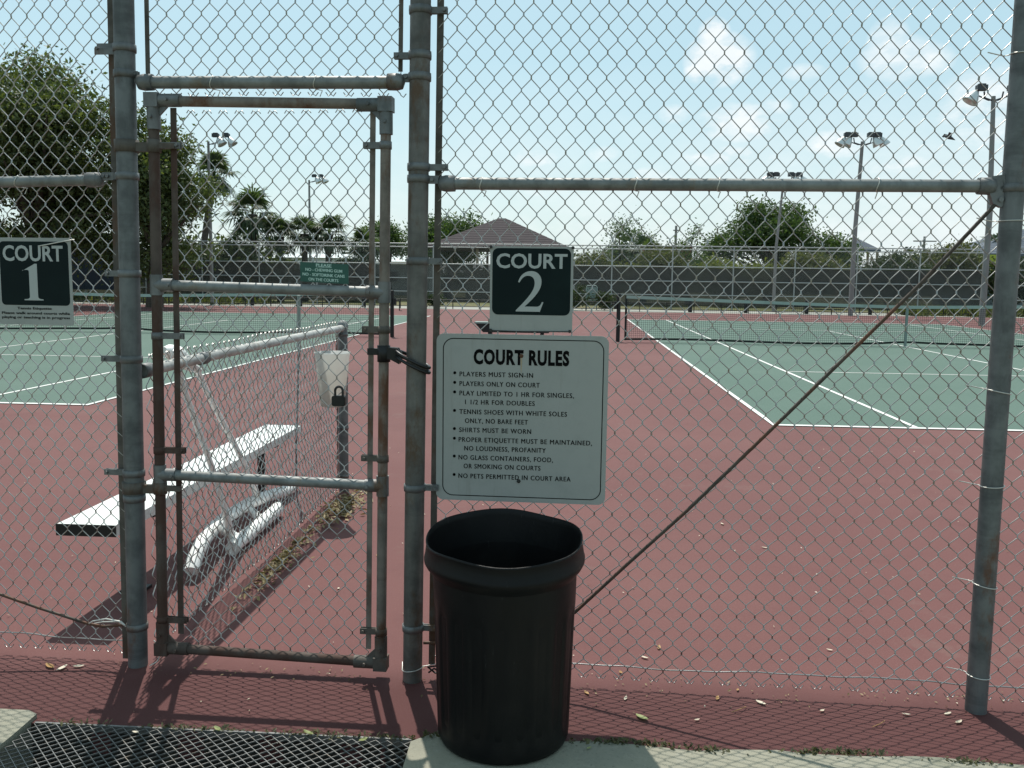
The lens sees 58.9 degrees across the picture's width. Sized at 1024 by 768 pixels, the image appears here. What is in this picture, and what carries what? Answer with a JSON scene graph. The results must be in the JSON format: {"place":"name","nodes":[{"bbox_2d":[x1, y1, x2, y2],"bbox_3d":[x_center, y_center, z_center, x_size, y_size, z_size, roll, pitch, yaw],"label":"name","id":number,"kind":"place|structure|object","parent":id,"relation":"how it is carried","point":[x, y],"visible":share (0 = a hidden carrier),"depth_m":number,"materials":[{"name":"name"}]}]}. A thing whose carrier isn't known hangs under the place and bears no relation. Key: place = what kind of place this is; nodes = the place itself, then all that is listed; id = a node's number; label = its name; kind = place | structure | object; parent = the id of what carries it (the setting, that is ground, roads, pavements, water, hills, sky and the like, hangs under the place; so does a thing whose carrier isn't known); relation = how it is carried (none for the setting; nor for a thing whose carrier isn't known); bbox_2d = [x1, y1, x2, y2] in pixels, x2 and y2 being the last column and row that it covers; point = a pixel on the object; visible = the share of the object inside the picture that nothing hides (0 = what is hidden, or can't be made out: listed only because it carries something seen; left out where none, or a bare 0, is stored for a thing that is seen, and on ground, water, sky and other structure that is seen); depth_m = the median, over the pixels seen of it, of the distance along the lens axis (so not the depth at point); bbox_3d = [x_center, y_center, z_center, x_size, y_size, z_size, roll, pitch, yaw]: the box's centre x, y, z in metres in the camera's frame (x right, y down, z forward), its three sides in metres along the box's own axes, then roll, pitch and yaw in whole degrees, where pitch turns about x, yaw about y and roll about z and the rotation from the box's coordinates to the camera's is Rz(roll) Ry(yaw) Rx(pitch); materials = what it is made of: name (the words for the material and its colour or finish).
{"place":"outdoors","nodes":[
{"label":"outdoors","id":0,"kind":"place"},
{"bbox_2d":[0,709,36,767],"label":"concrete slab","id":1,"kind":"structure","parent":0,"point":[15,724],"depth_m":2.80,"materials":[{"name":"grey concrete"}]},
{"bbox_2d":[0,311,428,404],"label":"court floor","id":2,"kind":"structure","parent":0,"point":[105,388],"depth_m":16.85,"materials":[{"name":"green paint"}]},
{"bbox_2d":[0,290,401,336],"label":"tennis net","id":3,"kind":"object","parent":2,"relation":"on","point":[393,301],"visible":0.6,"depth_m":21.55,"materials":[{"name":"nylon netting"},{"name":"white fabric"},{"name":"steel"}]},
{"bbox_2d":[0,312,427,404],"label":"court lines","id":4,"kind":"object","parent":2,"relation":"on","point":[115,371],"visible":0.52,"depth_m":12.21,"materials":[{"name":"paint"}]},
{"bbox_2d":[283,254,377,263],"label":"building","id":5,"kind":"structure","parent":0,"point":[322,256],"depth_m":75.65,"materials":[{"name":"white"}]},
{"bbox_2d":[376,256,429,264],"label":"building","id":6,"kind":"structure","parent":0,"point":[400,261],"depth_m":71.84,"materials":[{"name":"white"}]},
{"bbox_2d":[0,303,1023,766],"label":"court surround","id":7,"kind":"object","parent":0,"point":[102,685],"visible":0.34,"depth_m":4.19,"materials":[{"name":"red paint"}]},
{"bbox_2d":[0,37,149,276],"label":"oak tree","id":8,"kind":"object","parent":7,"relation":"on","point":[40,128],"visible":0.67,"depth_m":36.30,"materials":[{"name":"green plant"}]},
{"bbox_2d":[71,101,236,306],"bbox_3d":[-15.047,-7.631,37.873,6.162,8.975,5.854,-3,8,-30],"label":"oak tree","id":9,"kind":"object","parent":7,"relation":"on","point":[184,180],"visible":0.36,"depth_m":37.33,"materials":[{"name":"green plant"}]},
{"bbox_2d":[56,424,301,592],"bbox_3d":[-1.618,0.619,4.878,0.246,0.406,2.509,1,7,4],"label":"bench","id":10,"kind":"object","parent":7,"relation":"on","point":[96,521],"visible":0.34,"depth_m":4.12,"materials":[{"name":"metal"}]},
{"bbox_2d":[32,725,407,767],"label":"drain pit","id":11,"kind":"object","parent":7,"relation":"in","point":[210,754],"depth_m":2.82,"materials":[{"name":"black metal"}]},
{"bbox_2d":[0,721,411,767],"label":"drain grate","id":12,"kind":"object","parent":11,"relation":"on","point":[279,738],"visible":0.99,"depth_m":2.71,"materials":[{"name":"metal"}]},
{"bbox_2d":[32,718,415,740],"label":"edge weeds","id":13,"kind":"object","parent":7,"relation":"on","point":[224,726],"visible":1,"depth_m":2.80,"materials":[{"name":"green plant"}]},
{"bbox_2d":[163,344,295,574],"bbox_3d":[-1.422,0.281,4.638,0.204,1.117,2.166,1,7,-1],"label":"court roller","id":14,"kind":"object","parent":7,"relation":"on","point":[170,347],"visible":0.58,"depth_m":4.46,"materials":[{"name":"white plastic"}]},
{"bbox_2d":[142,320,348,637],"bbox_3d":[-1.205,0.295,4.590,0.072,1.127,2.736,1,7,4],"label":"fence","id":15,"kind":"object","parent":7,"relation":"on","point":[219,354],"visible":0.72,"depth_m":4.30,"materials":[{"name":"metal"}]},
{"bbox_2d":[314,337,349,407],"bbox_3d":[-1.063,-0.088,5.366,0.215,0.440,0.213,1,7,4],"label":"plastic pail","id":16,"kind":"object","parent":15,"relation":"hanging from","point":[336,368],"visible":0.61,"depth_m":5.30,"materials":[{"name":"white plastic"}]},
{"bbox_2d":[331,386,345,405],"bbox_3d":[-0.589,0.040,3.084,0.046,0.070,0.023,1,7,4],"label":"padlock","id":17,"kind":"object","parent":15,"relation":"hanging from","point":[338,400],"visible":1,"depth_m":3.08,"materials":[{"name":"black metal"}]},
{"bbox_2d":[230,494,353,610],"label":"leaf litter","id":18,"kind":"object","parent":7,"relation":"on","point":[281,556],"visible":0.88,"depth_m":4.43,"materials":[{"name":"brown plant"}]},
{"bbox_2d":[295,295,300,489],"bbox_3d":[-1.374,0.070,5.833,0.028,1.282,0.167,-2,7,-25],"label":"handle pole","id":19,"kind":"object","parent":7,"relation":"on","point":[299,311],"visible":0.66,"depth_m":5.76,"materials":[{"name":"metal"}]},
{"bbox_2d":[303,489,366,531],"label":"leaf litter","id":20,"kind":"object","parent":7,"relation":"on","point":[339,508],"visible":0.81,"depth_m":5.50,"materials":[{"name":"brown plant"}]},
{"bbox_2d":[424,508,584,764],"bbox_3d":[-0.026,0.752,2.752,0.482,0.650,0.478,1,7,4],"label":"rubbish bin","id":21,"kind":"object","parent":7,"relation":"on","point":[504,582],"visible":1,"depth_m":2.59,"materials":[{"name":"black plastic"}]},
{"bbox_2d":[474,321,548,334],"bbox_3d":[0.096,-1.223,20.936,1.900,0.402,0.420,1,7,4],"label":"courtside bench","id":22,"kind":"object","parent":7,"relation":"on","point":[480,324],"visible":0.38,"depth_m":20.78,"materials":[{"name":"grey metal"}]},
{"bbox_2d":[0,0,1023,714],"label":"chain link fence","id":23,"kind":"object","parent":7,"relation":"on","point":[1002,192],"visible":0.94,"depth_m":2.98,"materials":[{"name":"metal"}]},
{"bbox_2d":[0,237,73,324],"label":"court number sign","id":24,"kind":"object","parent":23,"relation":"attached to","point":[36,286],"visible":1,"depth_m":3.15,"materials":[{"name":"green"}]},
{"bbox_2d":[114,92,402,671],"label":"chain link gate","id":25,"kind":"structure","parent":23,"relation":"attached to","point":[382,110],"depth_m":3.10,"materials":[{"name":"metal"}]},
{"bbox_2d":[300,262,348,283],"bbox_3d":[-0.631,-0.374,3.051,0.166,0.074,0.003,1,7,5],"label":"notice placard","id":26,"kind":"object","parent":25,"relation":"attached to","point":[324,272],"visible":1,"depth_m":3.05,"materials":[{"name":"teal metal"}]},
{"bbox_2d":[395,350,430,374],"bbox_3d":[-0.334,-0.075,3.052,0.123,0.084,0.103,1,7,4],"label":"latch ring","id":27,"kind":"object","parent":23,"relation":"attached to","point":[427,366],"visible":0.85,"depth_m":3.01,"materials":[{"name":"grey metal"}]},
{"bbox_2d":[436,333,608,504],"bbox_3d":[0.030,0.119,3.048,0.576,0.569,0.009,1,7,5],"label":"rules sign","id":28,"kind":"object","parent":23,"relation":"attached to","point":[521,418],"visible":1,"depth_m":3.05,"materials":[{"name":"white metal"}]},
{"bbox_2d":[489,245,574,332],"bbox_3d":[0.064,-0.313,3.001,0.281,0.284,0.022,1,7,5],"label":"court number sign","id":29,"kind":"object","parent":23,"relation":"attached to","point":[531,288],"visible":1,"depth_m":3.00,"materials":[{"name":"green"}]},
{"bbox_2d":[24,437,1011,706],"bbox_3d":[-0.170,0.763,5.484,6.961,0.009,5.309,1,7,4],"label":"debris","id":30,"kind":"object","parent":7,"relation":"on","point":[390,505],"visible":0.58,"depth_m":4.41,"materials":[{"name":"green plant"}]},
{"bbox_2d":[160,659,1019,708],"bbox_3d":[0.474,1.045,3.130,3.796,0.009,0.292,1,7,4],"label":"debris","id":31,"kind":"object","parent":7,"relation":"on","point":[618,680],"visible":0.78,"depth_m":3.15,"materials":[{"name":"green plant"}]},
{"bbox_2d":[636,713,647,718],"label":"fallen leaf","id":32,"kind":"object","parent":7,"relation":"on","point":[641,716],"visible":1,"depth_m":2.92,"materials":[{"name":"yellow plant"}]},
{"bbox_2d":[421,729,1012,765],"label":"edge weeds","id":33,"kind":"object","parent":7,"relation":"on","point":[849,751],"visible":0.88,"depth_m":2.71,"materials":[{"name":"green plant"}]},
{"bbox_2d":[835,132,889,315],"bbox_3d":[14.707,-6.745,38.608,2.290,7.735,0.460,1,7,4],"label":"floodlight pole","id":34,"kind":"object","parent":7,"relation":"on","point":[876,141],"visible":0.82,"depth_m":38.34,"materials":[{"name":"metal"}]},
{"bbox_2d":[962,83,1007,325],"bbox_3d":[16.044,-5.950,30.542,2.175,8.052,0.506,1,7,4],"label":"floodlight pole","id":35,"kind":"object","parent":7,"relation":"on","point":[968,99],"visible":0.57,"depth_m":30.40,"materials":[{"name":"metal"}]},
{"bbox_2d":[0,0,1023,266],"label":"sky","id":36,"kind":"structure","parent":0,"point":[400,137],"materials":[{"name":"blue"}]},
{"bbox_2d":[73,301,1023,317],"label":"walkway","id":37,"kind":"structure","parent":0,"point":[488,308],"depth_m":42.26,"materials":[{"name":"concrete"}]},
{"bbox_2d":[71,234,113,292],"bbox_3d":[-21.429,-5.851,45.455,3.160,3.370,0.190,1,7,4],"label":"practice board","id":38,"kind":"object","parent":37,"relation":"on","point":[92,279],"visible":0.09,"depth_m":45.43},
{"bbox_2d":[73,292,274,304],"bbox_3d":[-20.643,-4.290,44.673,17.189,0.507,4.873,1,7,4],"label":"ground cover","id":39,"kind":"object","parent":37,"relation":"on","point":[111,298],"visible":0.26,"depth_m":44.04,"materials":[{"name":"green plant"}]},
{"bbox_2d":[207,133,237,304],"bbox_3d":[-13.453,-7.655,42.368,1.458,7.935,0.460,1,7,4],"label":"floodlight pole","id":40,"kind":"object","parent":37,"relation":"on","point":[221,142],"visible":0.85,"depth_m":42.08,"materials":[{"name":"metal"}]},
{"bbox_2d":[427,291,448,306],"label":"bush","id":41,"kind":"object","parent":37,"relation":"on","point":[429,296],"visible":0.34,"depth_m":42.22,"materials":[{"name":"green plant"}]},
{"bbox_2d":[73,296,986,314],"bbox_3d":[-3.302,-3.647,41.458,52.068,0.450,0.044,1,7,4],"label":"rail fence","id":42,"kind":"object","parent":37,"relation":"on","point":[452,306],"visible":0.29,"depth_m":41.04,"materials":[{"name":"black metal"}]},
{"bbox_2d":[573,282,593,307],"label":"bush","id":43,"kind":"object","parent":37,"relation":"on","point":[581,287],"visible":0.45,"depth_m":41.47,"materials":[{"name":"green plant"}]},
{"bbox_2d":[586,285,597,309],"bbox_3d":[3.708,-4.027,42.266,0.544,1.142,0.450,1,7,4],"label":"metal chair","id":44,"kind":"object","parent":37,"relation":"on","point":[591,291],"visible":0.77,"depth_m":42.41,"materials":[{"name":"grey metal"}]},
{"bbox_2d":[590,290,616,309],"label":"bush","id":45,"kind":"object","parent":37,"relation":"on","point":[608,299],"visible":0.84,"depth_m":41.69,"materials":[{"name":"green plant"}]},
{"bbox_2d":[762,172,806,310],"bbox_3d":[12.704,-6.653,42.785,2.370,6.535,0.460,1,7,4],"label":"floodlight pole","id":46,"kind":"object","parent":37,"relation":"on","point":[777,174],"visible":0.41,"depth_m":42.63,"materials":[{"name":"metal"}]},
{"bbox_2d":[896,304,1023,317],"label":"ground cover","id":47,"kind":"object","parent":37,"relation":"on","point":[1020,313],"visible":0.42,"depth_m":40.41,"materials":[{"name":"green plant"}]},
{"bbox_2d":[1017,248,1023,304],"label":"fence","id":48,"kind":"object","parent":37,"relation":"on","point":[1020,281],"visible":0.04,"depth_m":42.24,"materials":[{"name":"silver metal"}]},
{"bbox_2d":[241,300,899,312],"bbox_3d":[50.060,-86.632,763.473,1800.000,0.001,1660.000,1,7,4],"label":"ground","id":49,"kind":"structure","parent":0,"point":[592,306],"depth_m":48.59,"materials":[{"name":"beige concrete"}]},
{"bbox_2d":[191,148,244,259],"bbox_3d":[-15.877,-8.437,48.431,3.095,8.095,3.062,1,7,4],"label":"palm tree","id":50,"kind":"object","parent":49,"relation":"on","point":[216,159],"visible":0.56,"depth_m":47.86,"materials":[{"name":"green plant"}]},
{"bbox_2d":[140,225,303,262],"bbox_3d":[-16.015,-6.722,49.795,10.095,4.200,6.035,1,7,4],"label":"shrub","id":51,"kind":"object","parent":49,"relation":"on","point":[247,252],"visible":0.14,"depth_m":49.04,"materials":[{"name":"green plant"}]},
{"bbox_2d":[226,227,262,255],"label":"palm tree","id":52,"kind":"object","parent":49,"relation":"on","point":[240,238],"visible":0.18,"depth_m":52.16,"materials":[{"name":"green plant"}]},
{"bbox_2d":[219,183,283,260],"bbox_3d":[-14.532,-7.886,50.565,3.900,6.513,3.408,-2,7,-24],"label":"palm tree","id":53,"kind":"object","parent":49,"relation":"on","point":[246,203],"visible":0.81,"depth_m":49.63,"materials":[{"name":"green plant"}]},
{"bbox_2d":[254,217,298,300],"bbox_3d":[-13.040,-6.960,50.307,2.742,4.772,2.378,0,7,-10],"label":"palm tree","id":54,"kind":"object","parent":49,"relation":"on","point":[280,227],"visible":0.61,"depth_m":49.80,"materials":[{"name":"green plant"}]},
{"bbox_2d":[284,214,323,300],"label":"palm tree","id":55,"kind":"object","parent":49,"relation":"on","point":[305,234],"visible":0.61,"depth_m":50.79,"materials":[{"name":"green plant"}]},
{"bbox_2d":[308,174,328,261],"bbox_3d":[-12.809,-9.799,60.236,1.414,8.085,0.460,1,7,4],"label":"floodlight pole","id":56,"kind":"object","parent":49,"relation":"on","point":[319,180],"visible":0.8,"depth_m":59.85,"materials":[{"name":"metal"}]},
{"bbox_2d":[303,213,350,301],"bbox_3d":[-10.300,-7.066,50.679,3.048,4.970,2.988,1,7,4],"label":"palm tree","id":57,"kind":"object","parent":49,"relation":"on","point":[329,224],"visible":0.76,"depth_m":50.18,"materials":[{"name":"green plant"}]},
{"bbox_2d":[324,255,376,263],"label":"shrub","id":58,"kind":"object","parent":49,"relation":"on","point":[348,259],"visible":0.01,"depth_m":51.73,"materials":[{"name":"green plant"}]},
{"bbox_2d":[346,226,379,301],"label":"palm tree","id":59,"kind":"object","parent":49,"relation":"on","point":[358,237],"visible":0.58,"depth_m":50.57,"materials":[{"name":"green plant"}]},
{"bbox_2d":[354,216,407,262],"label":"broad tree","id":60,"kind":"object","parent":49,"relation":"on","point":[394,235],"visible":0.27,"depth_m":66.39,"materials":[{"name":"green plant"}]},
{"bbox_2d":[396,208,493,264],"bbox_3d":[-4.821,-9.485,65.433,7.268,6.566,8.026,1,7,4],"label":"broad tree","id":61,"kind":"object","parent":49,"relation":"on","point":[447,227],"visible":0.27,"depth_m":64.02,"materials":[{"name":"green plant"}]},
{"bbox_2d":[428,218,566,263],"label":"pavilion","id":62,"kind":"structure","parent":49,"relation":"on","point":[500,228],"depth_m":57.30,"materials":[{"name":"brown"}]},
{"bbox_2d":[99,229,928,268],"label":"distant woods","id":63,"kind":"object","parent":49,"relation":"on","point":[345,249],"depth_m":110.59,"materials":[{"name":"green plant"}]},
{"bbox_2d":[73,240,983,310],"bbox_3d":[-3.991,-5.549,46.023,54.070,3.156,0.149,1,7,4],"label":"windscreen fence","id":64,"kind":"object","parent":49,"relation":"on","point":[762,280],"visible":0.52,"depth_m":45.27,"materials":[{"name":"grey"}]},
{"bbox_2d":[574,243,629,266],"bbox_3d":[5.072,-6.468,52.697,4.644,3.577,4.264,-1,7,-12],"label":"shrub","id":65,"kind":"object","parent":49,"relation":"on","point":[593,257],"visible":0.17,"depth_m":51.65,"materials":[{"name":"green plant"}]},
{"bbox_2d":[595,212,662,265],"bbox_3d":[7.215,-8.124,57.177,4.190,6.047,4.269,6,9,40],"label":"wispy tree","id":66,"kind":"object","parent":49,"relation":"on","point":[625,239],"visible":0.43,"depth_m":56.97,"materials":[{"name":"green plant"}]},
{"bbox_2d":[624,233,663,264],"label":"palm tree","id":67,"kind":"object","parent":49,"relation":"on","point":[643,239],"visible":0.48,"depth_m":54.91,"materials":[{"name":"green plant"}]},
{"bbox_2d":[620,241,699,267],"bbox_3d":[8.414,-6.366,51.497,5.108,3.331,4.676,-3,8,-29],"label":"shrub","id":68,"kind":"object","parent":49,"relation":"on","point":[677,262],"visible":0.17,"depth_m":50.26,"materials":[{"name":"green plant"}]},
{"bbox_2d":[673,226,678,245],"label":"utility pole","id":69,"kind":"object","parent":49,"relation":"on","point":[675,230],"visible":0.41,"depth_m":78.21,"materials":[{"name":"concrete"}]},
{"bbox_2d":[662,217,710,265],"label":"tree","id":70,"kind":"object","parent":49,"relation":"on","point":[689,256],"visible":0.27,"depth_m":54.67,"materials":[{"name":"green plant"}]},
{"bbox_2d":[692,251,782,268],"bbox_3d":[12.815,-5.924,51.207,5.587,3.044,4.134,3,7,17],"label":"shrub","id":71,"kind":"object","parent":49,"relation":"on","point":[717,263],"visible":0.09,"depth_m":50.55,"materials":[{"name":"green plant"}]},
{"bbox_2d":[689,194,869,268],"bbox_3d":[16.483,-8.442,56.148,11.504,7.190,5.850,1,7,4],"label":"broad tree","id":72,"kind":"object","parent":49,"relation":"on","point":[765,230],"visible":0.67,"depth_m":55.65,"materials":[{"name":"green plant"}]},
{"bbox_2d":[772,248,859,269],"bbox_3d":[16.592,-6.188,49.825,5.277,2.912,4.164,-1,7,-16],"label":"shrub","id":73,"kind":"object","parent":49,"relation":"on","point":[811,262],"visible":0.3,"depth_m":49.05,"materials":[{"name":"green plant"}]},
{"bbox_2d":[837,239,880,269],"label":"canopy","id":74,"kind":"object","parent":49,"relation":"on","point":[867,245],"visible":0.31,"depth_m":68.83,"materials":[{"name":"grey"}]},
{"bbox_2d":[855,249,936,270],"bbox_3d":[20.669,-5.874,50.012,5.749,3.277,4.711,1,7,4],"label":"shrub","id":75,"kind":"object","parent":49,"relation":"on","point":[901,262],"visible":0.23,"depth_m":49.56,"materials":[{"name":"green plant"}]},
{"bbox_2d":[913,236,936,257],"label":"utility pole","id":76,"kind":"object","parent":49,"relation":"on","point":[924,241],"visible":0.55,"depth_m":76.89,"materials":[{"name":"concrete"}]},
{"bbox_2d":[903,233,992,280],"bbox_3d":[24.861,-6.756,51.805,5.572,3.683,4.465,1,7,4],"label":"shrub","id":77,"kind":"object","parent":49,"relation":"on","point":[971,266],"visible":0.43,"depth_m":51.16,"materials":[{"name":"green plant"}]},
{"bbox_2d":[924,229,1023,305],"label":"house","id":78,"kind":"structure","parent":49,"relation":"on","point":[992,247],"depth_m":56.90,"materials":[{"name":"grey"}]},
{"bbox_2d":[976,254,995,261],"bbox_3d":[28.887,-6.305,55.382,1.320,3.300,0.080,1,7,4],"label":"banner","id":79,"kind":"object","parent":49,"relation":"on","point":[992,259],"depth_m":55.19,"materials":[{"name":"yellow"}]},
{"bbox_2d":[981,233,997,242],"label":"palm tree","id":80,"kind":"object","parent":49,"relation":"on","point":[995,236],"visible":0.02,"depth_m":58.76,"materials":[{"name":"green plant"}]},
{"bbox_2d":[980,256,1023,303],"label":"shrub","id":81,"kind":"object","parent":49,"relation":"on","point":[991,278],"visible":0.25,"depth_m":50.62,"materials":[{"name":"green plant"}]},
{"bbox_2d":[403,734,1023,767],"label":"concrete slab","id":82,"kind":"structure","parent":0,"point":[427,751],"depth_m":2.65,"materials":[{"name":"grey concrete"}]},
{"bbox_2d":[628,319,1023,429],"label":"court floor","id":83,"kind":"structure","parent":0,"point":[863,384],"depth_m":14.34,"materials":[{"name":"green paint"}]},
{"bbox_2d":[609,294,1023,347],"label":"tennis net","id":84,"kind":"object","parent":83,"relation":"on","point":[862,306],"visible":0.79,"depth_m":20.41,"materials":[{"name":"black nylon netting"},{"name":"white fabric tape"},{"name":"black steel"}]},
{"bbox_2d":[627,319,1023,430],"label":"court lines","id":85,"kind":"object","parent":83,"relation":"on","point":[749,406],"visible":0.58,"depth_m":11.29,"materials":[{"name":"paint"}]},
{"bbox_2d":[868,301,872,314],"bbox_3d":[16.075,-3.411,40.718,0.180,0.640,0.171,1,7,4],"label":"bollard","id":86,"kind":"object","parent":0,"point":[869,309],"visible":0.74,"depth_m":40.65,"materials":[{"name":"black metal"}]},
{"bbox_2d":[942,132,954,139],"bbox_3d":[18.296,-10.347,37.957,0.489,0.304,0.972,1,7,4],"label":"bird","id":87,"kind":"object","parent":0,"point":[946,136],"visible":0.89,"depth_m":37.92}
]}

